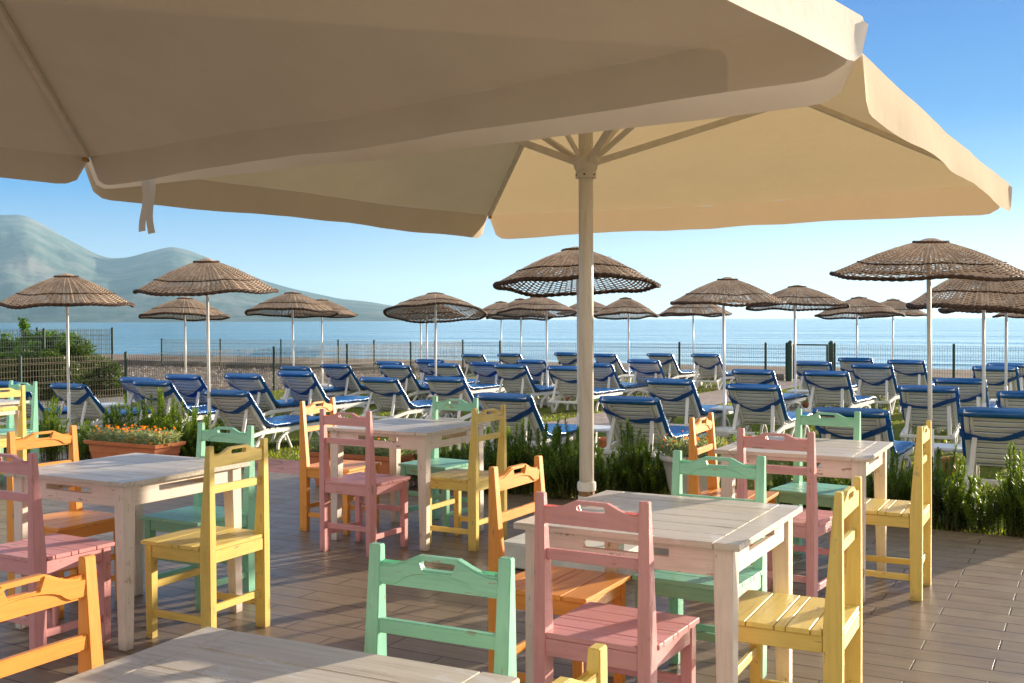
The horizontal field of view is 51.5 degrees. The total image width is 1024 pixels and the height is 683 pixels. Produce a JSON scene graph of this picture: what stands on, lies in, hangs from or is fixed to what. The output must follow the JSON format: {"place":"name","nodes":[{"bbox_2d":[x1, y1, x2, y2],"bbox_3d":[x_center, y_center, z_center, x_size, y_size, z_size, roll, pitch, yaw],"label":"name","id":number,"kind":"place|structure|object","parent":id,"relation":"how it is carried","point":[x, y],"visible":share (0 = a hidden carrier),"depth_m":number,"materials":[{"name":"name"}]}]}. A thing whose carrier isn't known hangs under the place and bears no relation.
{"place":"outdoors","nodes":[
{"label":"outdoors","id":0,"kind":"place"},
{"bbox_2d":[0,215,441,322],"bbox_3d":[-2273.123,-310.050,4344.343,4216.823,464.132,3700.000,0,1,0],"label":"mountains","id":1,"kind":"structure","parent":0,"point":[32,251],"depth_m":3556.92,"materials":[{"name":"grey stone"}]},
{"bbox_2d":[0,453,1023,682],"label":"deck","id":2,"kind":"structure","parent":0,"point":[962,621],"depth_m":5.41,"materials":[{"name":"brown wood"}]},
{"bbox_2d":[0,385,26,473],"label":"wooden chair","id":3,"kind":"object","parent":2,"relation":"on","point":[21,408],"visible":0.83,"depth_m":9.28,"materials":[{"name":"yellow paint"}]},
{"bbox_2d":[0,380,38,482],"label":"wooden chair","id":4,"kind":"object","parent":2,"relation":"on","point":[33,403],"visible":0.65,"depth_m":9.87,"materials":[{"name":"green paint"}]},
{"bbox_2d":[0,554,103,677],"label":"wooden chair","id":5,"kind":"object","parent":2,"relation":"on","point":[49,591],"visible":1,"depth_m":2.45,"materials":[{"name":"orange paint"}]},
{"bbox_2d":[38,395,68,460],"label":"rosemary bush","id":6,"kind":"object","parent":2,"relation":"on","point":[51,453],"visible":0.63,"depth_m":11.16,"materials":[{"name":"green plant"}]},
{"bbox_2d":[0,452,114,649],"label":"wooden chair","id":7,"kind":"object","parent":2,"relation":"on","point":[38,550],"visible":0.91,"depth_m":4.59,"materials":[{"name":"pink paint"}]},
{"bbox_2d":[7,425,116,618],"bbox_3d":[-2.277,0.904,5.444,0.413,0.900,0.416,0,1,30],"label":"wooden chair","id":8,"kind":"object","parent":2,"relation":"on","point":[76,519],"visible":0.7,"depth_m":5.43,"materials":[{"name":"orange paint"}]},
{"bbox_2d":[3,453,249,650],"bbox_3d":[-1.857,0.983,5.179,0.808,0.750,0.796,0,1,29],"label":"wooden table","id":9,"kind":"object","parent":2,"relation":"on","point":[126,486],"visible":0.84,"depth_m":4.96,"materials":[{"name":"paint"}]},
{"bbox_2d":[83,439,185,458],"bbox_3d":[-3.636,1.108,10.225,0.986,0.306,0.386,0,1,29],"label":"planter","id":10,"kind":"object","parent":2,"relation":"on","point":[99,449],"visible":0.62,"depth_m":10.08,"materials":[{"name":"ceramic"}]},
{"bbox_2d":[83,424,183,446],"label":"flowering plant","id":11,"kind":"object","parent":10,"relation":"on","point":[142,435],"visible":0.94,"depth_m":10.12,"materials":[{"name":"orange plant"}]},
{"bbox_2d":[88,394,181,430],"bbox_3d":[-3.864,0.899,10.905,0.937,0.743,0.721,0,1,-8],"label":"rosemary bush","id":12,"kind":"object","parent":2,"relation":"on","point":[129,415],"visible":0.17,"depth_m":10.87,"materials":[{"name":"green plant"}]},
{"bbox_2d":[140,400,214,456],"bbox_3d":[-3.334,0.933,10.732,0.657,0.677,0.854,0,1,22],"label":"rosemary bush","id":13,"kind":"object","parent":2,"relation":"on","point":[191,434],"visible":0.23,"depth_m":10.63,"materials":[{"name":"green plant"}]},
{"bbox_2d":[141,422,255,611],"bbox_3d":[-1.640,0.899,5.567,0.416,0.900,0.413,0,1,31],"label":"wooden chair","id":14,"kind":"object","parent":2,"relation":"on","point":[176,520],"visible":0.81,"depth_m":5.61,"materials":[{"name":"green paint"}]},
{"bbox_2d":[141,438,269,638],"bbox_3d":[-1.429,0.910,4.971,0.413,0.900,0.416,0,1,27],"label":"wooden chair","id":15,"kind":"object","parent":2,"relation":"on","point":[208,544],"visible":1,"depth_m":4.87,"materials":[{"name":"yellow paint"}]},
{"bbox_2d":[56,626,519,682],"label":"wooden table","id":16,"kind":"object","parent":2,"relation":"on","point":[207,654],"visible":1,"depth_m":2.17,"materials":[{"name":"white paint"}]},
{"bbox_2d":[299,397,381,535],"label":"wooden chair","id":17,"kind":"object","parent":2,"relation":"on","point":[307,470],"visible":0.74,"depth_m":7.33,"materials":[{"name":"orange paint"}]},
{"bbox_2d":[319,409,409,557],"bbox_3d":[-0.937,0.872,6.768,0.416,0.900,0.413,0,1,30],"label":"wooden chair","id":18,"kind":"object","parent":2,"relation":"on","point":[370,484],"visible":0.97,"depth_m":6.67,"materials":[{"name":"pink paint"}]},
{"bbox_2d":[327,418,488,550],"bbox_3d":[-0.698,0.937,7.181,0.808,0.750,0.796,0,1,28],"label":"wooden table","id":19,"kind":"object","parent":2,"relation":"on","point":[423,437],"visible":0.79,"depth_m":6.99,"materials":[{"name":"white paint"}]},
{"bbox_2d":[0,0,867,233],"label":"canvas umbrella","id":20,"kind":"object","parent":2,"relation":"on","point":[106,87],"visible":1,"depth_m":3.79,"materials":[{"name":"beige fabric"}]},
{"bbox_2d":[398,396,478,532],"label":"wooden chair","id":21,"kind":"object","parent":2,"relation":"on","point":[438,464],"visible":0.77,"depth_m":7.52,"materials":[{"name":"green paint"}]},
{"bbox_2d":[364,542,516,676],"bbox_3d":[-0.260,0.959,2.409,0.416,0.900,0.413,0,1,27],"label":"wooden chair","id":22,"kind":"object","parent":2,"relation":"on","point":[464,577],"visible":0.98,"depth_m":2.55,"materials":[{"name":"green paint"}]},
{"bbox_2d":[430,404,506,551],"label":"wooden chair","id":23,"kind":"object","parent":2,"relation":"on","point":[472,480],"visible":0.84,"depth_m":6.79,"materials":[{"name":"yellow paint"}]},
{"bbox_2d":[84,53,1011,575],"bbox_3d":[0.437,-0.343,6.538,4.387,3.330,4.243,1,1,32],"label":"canvas umbrella","id":24,"kind":"object","parent":2,"relation":"on","point":[834,145],"visible":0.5,"depth_m":7.35,"materials":[{"name":"beige fabric"}]},
{"bbox_2d":[488,455,630,682],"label":"wooden chair","id":25,"kind":"object","parent":2,"relation":"on","point":[573,588],"visible":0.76,"depth_m":4.03,"materials":[{"name":"orange paint"}]},
{"bbox_2d":[552,643,607,682],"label":"wooden chair","id":26,"kind":"object","parent":2,"relation":"on","point":[596,669],"visible":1,"depth_m":1.80,"materials":[{"name":"yellow paint"}]},
{"bbox_2d":[534,491,698,682],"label":"wooden chair","id":27,"kind":"object","parent":2,"relation":"on","point":[644,640],"visible":0.99,"depth_m":3.39,"materials":[{"name":"pink paint"}]},
{"bbox_2d":[513,490,802,682],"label":"wooden table","id":28,"kind":"object","parent":2,"relation":"on","point":[715,538],"visible":0.72,"depth_m":3.65,"materials":[{"name":"white paint"}]},
{"bbox_2d":[632,450,766,682],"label":"wooden chair","id":29,"kind":"object","parent":2,"relation":"on","point":[676,588],"visible":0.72,"depth_m":4.29,"materials":[{"name":"green paint"}]},
{"bbox_2d":[688,412,778,564],"bbox_3d":[1.271,0.877,6.081,0.413,0.900,0.416,0,1,27],"label":"wooden chair","id":30,"kind":"object","parent":2,"relation":"on","point":[695,428],"visible":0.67,"depth_m":6.11,"materials":[{"name":"orange paint"}]},
{"bbox_2d":[736,428,832,596],"bbox_3d":[1.428,0.889,5.473,0.416,0.900,0.413,1,1,35],"label":"wooden chair","id":31,"kind":"object","parent":2,"relation":"on","point":[812,523],"visible":0.65,"depth_m":5.25,"materials":[{"name":"pink paint"}]},
{"bbox_2d":[738,476,862,682],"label":"wooden chair","id":32,"kind":"object","parent":2,"relation":"on","point":[830,625],"visible":0.91,"depth_m":3.56,"materials":[{"name":"yellow paint"}]},
{"bbox_2d":[714,435,892,602],"bbox_3d":[1.637,0.954,5.914,0.808,0.750,0.796,0,1,28],"label":"wooden table","id":33,"kind":"object","parent":2,"relation":"on","point":[843,458],"visible":0.63,"depth_m":5.69,"materials":[{"name":"white paint"}]},
{"bbox_2d":[769,408,860,554],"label":"wooden chair","id":34,"kind":"object","parent":2,"relation":"on","point":[794,492],"visible":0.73,"depth_m":6.36,"materials":[{"name":"green paint"}]},
{"bbox_2d":[844,420,931,601],"bbox_3d":[2.014,0.882,5.715,0.413,0.900,0.416,0,1,28],"label":"wooden chair","id":35,"kind":"object","parent":2,"relation":"on","point":[914,515],"visible":0.84,"depth_m":5.54,"materials":[{"name":"yellow paint"}]},
{"bbox_2d":[0,318,1023,369],"bbox_3d":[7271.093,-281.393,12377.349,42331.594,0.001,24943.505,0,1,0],"label":"sea","id":36,"kind":"structure","parent":0,"point":[134,338],"depth_m":152.88,"materials":[{"name":"liquid"}]},
{"bbox_2d":[0,374,1023,536],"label":"lawn","id":37,"kind":"structure","parent":0,"point":[559,410],"depth_m":14.05,"materials":[{"name":"green plant"}]},
{"bbox_2d":[0,273,134,435],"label":"reed parasol","id":38,"kind":"object","parent":37,"relation":"on","point":[76,285],"visible":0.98,"depth_m":12.46,"materials":[{"name":"brown wicker"}]},
{"bbox_2d":[49,383,151,432],"bbox_3d":[-5.145,0.862,13.784,0.636,0.724,1.551,0,1,29],"label":"sun lounger","id":39,"kind":"object","parent":37,"relation":"on","point":[86,404],"visible":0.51,"depth_m":13.24,"materials":[{"name":"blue plastic"}]},
{"bbox_2d":[131,380,219,431],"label":"sun lounger","id":40,"kind":"object","parent":37,"relation":"on","point":[145,388],"visible":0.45,"depth_m":13.31,"materials":[{"name":"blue plastic"}]},
{"bbox_2d":[138,297,229,373],"bbox_3d":[-5.694,0.168,18.508,1.535,1.901,1.531,0,1,0],"label":"reed parasol","id":41,"kind":"object","parent":37,"relation":"on","point":[176,307],"visible":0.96,"depth_m":18.25,"materials":[{"name":"brown wicker"}]},
{"bbox_2d":[133,258,278,429],"bbox_3d":[-3.352,0.168,11.705,1.548,2.165,1.542,0,1,0],"label":"reed parasol","id":42,"kind":"object","parent":37,"relation":"on","point":[238,281],"visible":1,"depth_m":11.34,"materials":[{"name":"brown wicker"}]},
{"bbox_2d":[164,374,261,424],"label":"sun lounger","id":43,"kind":"object","parent":37,"relation":"on","point":[190,388],"visible":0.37,"depth_m":14.73,"materials":[{"name":"blue plastic"}]},
{"bbox_2d":[202,389,319,449],"bbox_3d":[-2.840,0.881,12.403,0.636,0.726,1.551,0,1,26],"label":"sun lounger","id":44,"kind":"object","parent":37,"relation":"on","point":[239,410],"visible":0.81,"depth_m":11.91,"materials":[{"name":"white plastic"}]},
{"bbox_2d":[224,373,319,430],"bbox_3d":[-3.267,0.803,14.928,0.636,0.782,1.551,0,1,29],"label":"sun lounger","id":45,"kind":"object","parent":37,"relation":"on","point":[256,387],"visible":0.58,"depth_m":14.38,"materials":[{"name":"blue plastic"}]},
{"bbox_2d":[245,291,338,365],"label":"reed parasol","id":46,"kind":"object","parent":37,"relation":"on","point":[300,300],"visible":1,"depth_m":17.36,"materials":[{"name":"brown wicker"}]},
{"bbox_2d":[277,370,374,418],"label":"sun lounger","id":47,"kind":"object","parent":37,"relation":"on","point":[302,385],"visible":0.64,"depth_m":14.90,"materials":[{"name":"white plastic"}]},
{"bbox_2d":[320,364,368,396],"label":"sun lounger","id":48,"kind":"object","parent":37,"relation":"on","point":[341,375],"visible":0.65,"depth_m":18.18,"materials":[{"name":"white plastic"}]},
{"bbox_2d":[379,364,430,400],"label":"sun lounger","id":49,"kind":"object","parent":37,"relation":"on","point":[404,375],"visible":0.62,"depth_m":18.22,"materials":[{"name":"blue plastic"}]},
{"bbox_2d":[359,377,452,419],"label":"sun lounger","id":50,"kind":"object","parent":37,"relation":"on","point":[386,394],"visible":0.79,"depth_m":14.42,"materials":[{"name":"white plastic"}]},
{"bbox_2d":[383,292,486,417],"bbox_3d":[-1.130,0.215,15.710,1.538,1.887,1.517,0,1,0],"label":"reed parasol","id":51,"kind":"object","parent":37,"relation":"on","point":[434,300],"visible":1,"depth_m":15.80,"materials":[{"name":"brown wicker"}]},
{"bbox_2d":[423,376,485,429],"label":"sun lounger","id":52,"kind":"object","parent":37,"relation":"on","point":[443,388],"visible":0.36,"depth_m":13.99,"materials":[{"name":"white plastic"}]},
{"bbox_2d":[427,363,503,399],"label":"sun lounger","id":53,"kind":"object","parent":37,"relation":"on","point":[450,369],"visible":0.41,"depth_m":18.03,"materials":[{"name":"white plastic"}]},
{"bbox_2d":[455,421,531,493],"bbox_3d":[-0.127,0.978,9.084,0.612,0.630,0.795,0,1,29],"label":"rosemary bush","id":54,"kind":"object","parent":37,"relation":"on","point":[492,459],"visible":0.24,"depth_m":8.98,"materials":[{"name":"green plant"}]},
{"bbox_2d":[507,417,540,494],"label":"rosemary bush","id":55,"kind":"object","parent":37,"relation":"on","point":[522,454],"visible":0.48,"depth_m":8.90,"materials":[{"name":"green plant"}]},
{"bbox_2d":[474,392,576,451],"bbox_3d":[0.269,0.874,11.049,0.636,0.772,1.551,0,1,29],"label":"sun lounger","id":56,"kind":"object","parent":37,"relation":"on","point":[519,406],"visible":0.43,"depth_m":10.47,"materials":[{"name":"white plastic"}]},
{"bbox_2d":[493,364,565,407],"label":"sun lounger","id":57,"kind":"object","parent":37,"relation":"on","point":[515,378],"visible":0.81,"depth_m":17.53,"materials":[{"name":"white plastic"}]},
{"bbox_2d":[496,297,576,405],"bbox_3d":[0.449,0.152,18.315,1.434,1.894,1.442,0,1,0],"label":"reed parasol","id":58,"kind":"object","parent":37,"relation":"on","point":[546,303],"visible":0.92,"depth_m":18.16,"materials":[{"name":"brown wicker"}]},
{"bbox_2d":[524,417,604,498],"bbox_3d":[0.468,0.965,8.834,0.644,0.663,0.837,0,1,28],"label":"rosemary bush","id":59,"kind":"object","parent":37,"relation":"on","point":[570,462],"visible":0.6,"depth_m":8.63,"materials":[{"name":"green plant"}]},
{"bbox_2d":[493,246,660,478],"bbox_3d":[0.595,0.201,9.757,1.541,2.147,1.535,0,1,0],"label":"reed parasol","id":60,"kind":"object","parent":37,"relation":"on","point":[565,260],"visible":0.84,"depth_m":9.51,"materials":[{"name":"brown wicker"}]},
{"bbox_2d":[547,366,624,412],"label":"sun lounger","id":61,"kind":"object","parent":37,"relation":"on","point":[564,379],"visible":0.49,"depth_m":16.84,"materials":[{"name":"white plastic"}]},
{"bbox_2d":[574,446,637,493],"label":"rosemary bush","id":62,"kind":"object","parent":37,"relation":"on","point":[605,477],"visible":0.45,"depth_m":8.63,"materials":[{"name":"green plant"}]},
{"bbox_2d":[594,363,648,396],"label":"sun lounger","id":63,"kind":"object","parent":37,"relation":"on","point":[605,375],"visible":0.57,"depth_m":18.37,"materials":[{"name":"white plastic"}]},
{"bbox_2d":[593,297,658,392],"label":"reed parasol","id":64,"kind":"object","parent":37,"relation":"on","point":[628,307],"visible":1,"depth_m":21.09,"materials":[{"name":"brown wicker"}]},
{"bbox_2d":[611,418,650,491],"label":"rosemary bush","id":65,"kind":"object","parent":37,"relation":"on","point":[625,450],"visible":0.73,"depth_m":8.69,"materials":[{"name":"green plant"}]},
{"bbox_2d":[610,441,669,494],"bbox_3d":[1.149,1.050,8.791,0.572,0.488,0.541,-1,1,-34],"label":"rosemary bush","id":66,"kind":"object","parent":37,"relation":"on","point":[652,468],"visible":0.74,"depth_m":8.65,"materials":[{"name":"green plant"}]},
{"bbox_2d":[598,396,707,467],"bbox_3d":[1.497,0.886,10.927,0.636,0.743,1.551,0,1,30],"label":"sun lounger","id":67,"kind":"object","parent":37,"relation":"on","point":[646,415],"visible":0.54,"depth_m":10.39,"materials":[{"name":"white plastic"}]},
{"bbox_2d":[627,359,695,396],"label":"sun lounger","id":68,"kind":"object","parent":37,"relation":"on","point":[643,369],"visible":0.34,"depth_m":19.00,"materials":[{"name":"white plastic"}]},
{"bbox_2d":[645,378,732,436],"bbox_3d":[2.306,0.818,13.615,0.636,0.762,1.551,1,1,32],"label":"sun lounger","id":69,"kind":"object","parent":37,"relation":"on","point":[678,397],"visible":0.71,"depth_m":13.09,"materials":[{"name":"white plastic"}]},
{"bbox_2d":[659,452,720,494],"bbox_3d":[1.462,1.102,8.575,0.544,0.388,0.544,0,1,0],"label":"pot","id":70,"kind":"object","parent":37,"relation":"on","point":[667,460],"visible":0.23,"depth_m":8.41,"materials":[{"name":"beige ceramic"}]},
{"bbox_2d":[655,430,728,458],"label":"flowering plant","id":71,"kind":"object","parent":70,"relation":"in","point":[677,443],"visible":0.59,"depth_m":8.50,"materials":[{"name":"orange plant"}]},
{"bbox_2d":[658,297,731,385],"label":"reed parasol","id":72,"kind":"object","parent":37,"relation":"on","point":[693,309],"visible":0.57,"depth_m":23.05,"materials":[{"name":"brown wicker"}]},
{"bbox_2d":[691,353,734,389],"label":"sun lounger","id":73,"kind":"object","parent":37,"relation":"on","point":[709,366],"visible":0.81,"depth_m":22.16,"materials":[{"name":"white plastic"}]},
{"bbox_2d":[670,277,785,437],"bbox_3d":[2.701,0.192,13.307,1.425,2.003,1.425,0,1,0],"label":"reed parasol","id":74,"kind":"object","parent":37,"relation":"on","point":[727,288],"visible":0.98,"depth_m":13.01,"materials":[{"name":"brown wicker"}]},
{"bbox_2d":[725,383,811,443],"bbox_3d":[3.094,0.840,12.632,0.636,0.754,1.551,0,1,31],"label":"sun lounger","id":75,"kind":"object","parent":37,"relation":"on","point":[763,405],"visible":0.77,"depth_m":12.13,"materials":[{"name":"white plastic"}]},
{"bbox_2d":[731,369,807,410],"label":"sun lounger","id":76,"kind":"object","parent":37,"relation":"on","point":[754,376],"visible":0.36,"depth_m":15.33,"materials":[{"name":"blue fabric"}]},
{"bbox_2d":[745,285,849,411],"bbox_3d":[4.352,0.130,16.208,1.546,1.994,1.545,0,1,0],"label":"reed parasol","id":77,"kind":"object","parent":37,"relation":"on","point":[810,295],"visible":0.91,"depth_m":15.98,"materials":[{"name":"brown wicker"}]},
{"bbox_2d":[803,370,876,412],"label":"sun lounger","id":78,"kind":"object","parent":37,"relation":"on","point":[831,388],"visible":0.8,"depth_m":14.78,"materials":[{"name":"white plastic"}]},
{"bbox_2d":[814,296,904,394],"bbox_3d":[6.375,0.110,19.507,1.590,1.881,1.587,0,1,0],"label":"reed parasol","id":79,"kind":"object","parent":37,"relation":"on","point":[859,302],"visible":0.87,"depth_m":19.20,"materials":[{"name":"brown wicker"}]},
{"bbox_2d":[812,407,915,481],"bbox_3d":[3.193,0.909,9.537,0.636,0.740,1.551,0,1,29],"label":"sun lounger","id":80,"kind":"object","parent":37,"relation":"on","point":[876,424],"visible":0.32,"depth_m":8.95,"materials":[{"name":"blue plastic"}]},
{"bbox_2d":[851,363,900,414],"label":"sun lounger","id":81,"kind":"object","parent":37,"relation":"on","point":[876,380],"visible":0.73,"depth_m":16.42,"materials":[{"name":"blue plastic"}]},
{"bbox_2d":[866,449,912,500],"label":"rosemary bush","id":82,"kind":"object","parent":37,"relation":"on","point":[894,481],"visible":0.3,"depth_m":7.67,"materials":[{"name":"green plant"}]},
{"bbox_2d":[887,360,934,399],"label":"sun lounger","id":83,"kind":"object","parent":37,"relation":"on","point":[910,372],"visible":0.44,"depth_m":18.38,"materials":[{"name":"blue plastic"}]},
{"bbox_2d":[829,238,1023,511],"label":"reed parasol","id":84,"kind":"object","parent":37,"relation":"on","point":[945,254],"visible":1,"depth_m":7.88,"materials":[{"name":"brown wicker"}]},
{"bbox_2d":[833,343,1023,377],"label":"fence","id":85,"kind":"object","parent":37,"relation":"on","point":[953,364],"visible":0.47,"depth_m":23.23,"materials":[{"name":"green metal"}]},
{"bbox_2d":[898,385,961,453],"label":"sun lounger","id":86,"kind":"object","parent":37,"relation":"on","point":[913,403],"visible":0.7,"depth_m":11.71,"materials":[{"name":"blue plastic"}]},
{"bbox_2d":[900,442,987,531],"bbox_3d":[3.036,1.009,7.475,0.501,0.610,0.652,-1,1,-35],"label":"rosemary bush","id":87,"kind":"object","parent":37,"relation":"on","point":[958,479],"visible":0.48,"depth_m":7.40,"materials":[{"name":"green plant"}]},
{"bbox_2d":[906,265,1023,466],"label":"reed parasol","id":88,"kind":"object","parent":37,"relation":"on","point":[985,293],"visible":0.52,"depth_m":10.31,"materials":[{"name":"brown wicker"}]},
{"bbox_2d":[933,378,996,432],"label":"sun lounger","id":89,"kind":"object","parent":37,"relation":"on","point":[970,391],"visible":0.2,"depth_m":13.46,"materials":[{"name":"blue plastic"}]},
{"bbox_2d":[942,474,1007,533],"bbox_3d":[3.217,1.114,7.349,0.451,0.404,0.427,0,1,17],"label":"rosemary bush","id":90,"kind":"object","parent":37,"relation":"on","point":[989,518],"visible":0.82,"depth_m":7.25,"materials":[{"name":"green plant"}]},
{"bbox_2d":[959,407,1023,491],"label":"sun lounger","id":91,"kind":"object","parent":37,"relation":"on","point":[986,434],"visible":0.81,"depth_m":8.46,"materials":[{"name":"white plastic"}]},
{"bbox_2d":[972,366,1023,399],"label":"sun lounger","id":92,"kind":"object","parent":37,"relation":"on","point":[994,376],"visible":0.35,"depth_m":15.74,"materials":[{"name":"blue plastic"}]},
{"bbox_2d":[986,465,1023,536],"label":"rosemary bush","id":93,"kind":"object","parent":37,"relation":"on","point":[1020,500],"visible":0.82,"depth_m":7.09,"materials":[{"name":"green plant"}]},
{"bbox_2d":[995,441,1023,536],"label":"rosemary bush","id":94,"kind":"object","parent":37,"relation":"on","point":[1009,499],"visible":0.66,"depth_m":7.14,"materials":[{"name":"green plant"}]},
{"bbox_2d":[0,0,1023,319],"label":"sky","id":95,"kind":"structure","parent":0,"point":[961,61],"materials":[{"name":"blue"}]},
{"bbox_2d":[100,354,973,402],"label":"ground","id":96,"kind":"structure","parent":0,"point":[939,372],"depth_m":38.98,"materials":[{"name":"beige sand"}]},
{"bbox_2d":[0,347,90,400],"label":"dark shrub","id":97,"kind":"object","parent":96,"relation":"on","point":[9,372],"visible":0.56,"depth_m":20.08,"materials":[{"name":"green plant"}]},
{"bbox_2d":[0,316,101,358],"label":"broadleaf shrub","id":98,"kind":"object","parent":96,"relation":"on","point":[24,325],"visible":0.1,"depth_m":22.55,"materials":[{"name":"green plant"}]},
{"bbox_2d":[0,327,113,359],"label":"fence","id":99,"kind":"object","parent":96,"relation":"on","point":[106,344],"visible":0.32,"depth_m":22.30,"materials":[{"name":"green metal"}]},
{"bbox_2d":[28,342,128,397],"bbox_3d":[-8.808,0.571,21.005,2.403,1.223,1.694,0,1,17],"label":"dark shrub","id":100,"kind":"object","parent":96,"relation":"on","point":[83,350],"visible":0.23,"depth_m":20.85,"materials":[{"name":"green plant"}]},
{"bbox_2d":[0,340,463,406],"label":"fence","id":101,"kind":"object","parent":96,"relation":"on","point":[458,353],"visible":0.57,"depth_m":21.23,"materials":[{"name":"black metal"}]},
{"bbox_2d":[120,364,418,389],"bbox_3d":[-9.917,0.897,29.190,14.515,0.105,9.169,0,1,29],"label":"rubble","id":102,"kind":"object","parent":96,"relation":"on","point":[172,371],"visible":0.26,"depth_m":30.09,"materials":[{"name":"grey stone"}]},
{"bbox_2d":[161,338,786,380],"bbox_3d":[-2.530,0.418,29.945,20.611,0.925,0.061,0,1,29],"label":"fence","id":103,"kind":"object","parent":96,"relation":"on","point":[765,361],"visible":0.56,"depth_m":29.82,"materials":[{"name":"black metal"}]},
{"bbox_2d":[114,359,963,380],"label":"retaining wall","id":104,"kind":"structure","parent":96,"relation":"on","point":[203,364],"depth_m":33.55,"materials":[{"name":"concrete"}]},
{"bbox_2d":[440,381,799,456],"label":"path","id":105,"kind":"structure","parent":0,"point":[715,397],"depth_m":18.88,"materials":[{"name":"beige concrete"}]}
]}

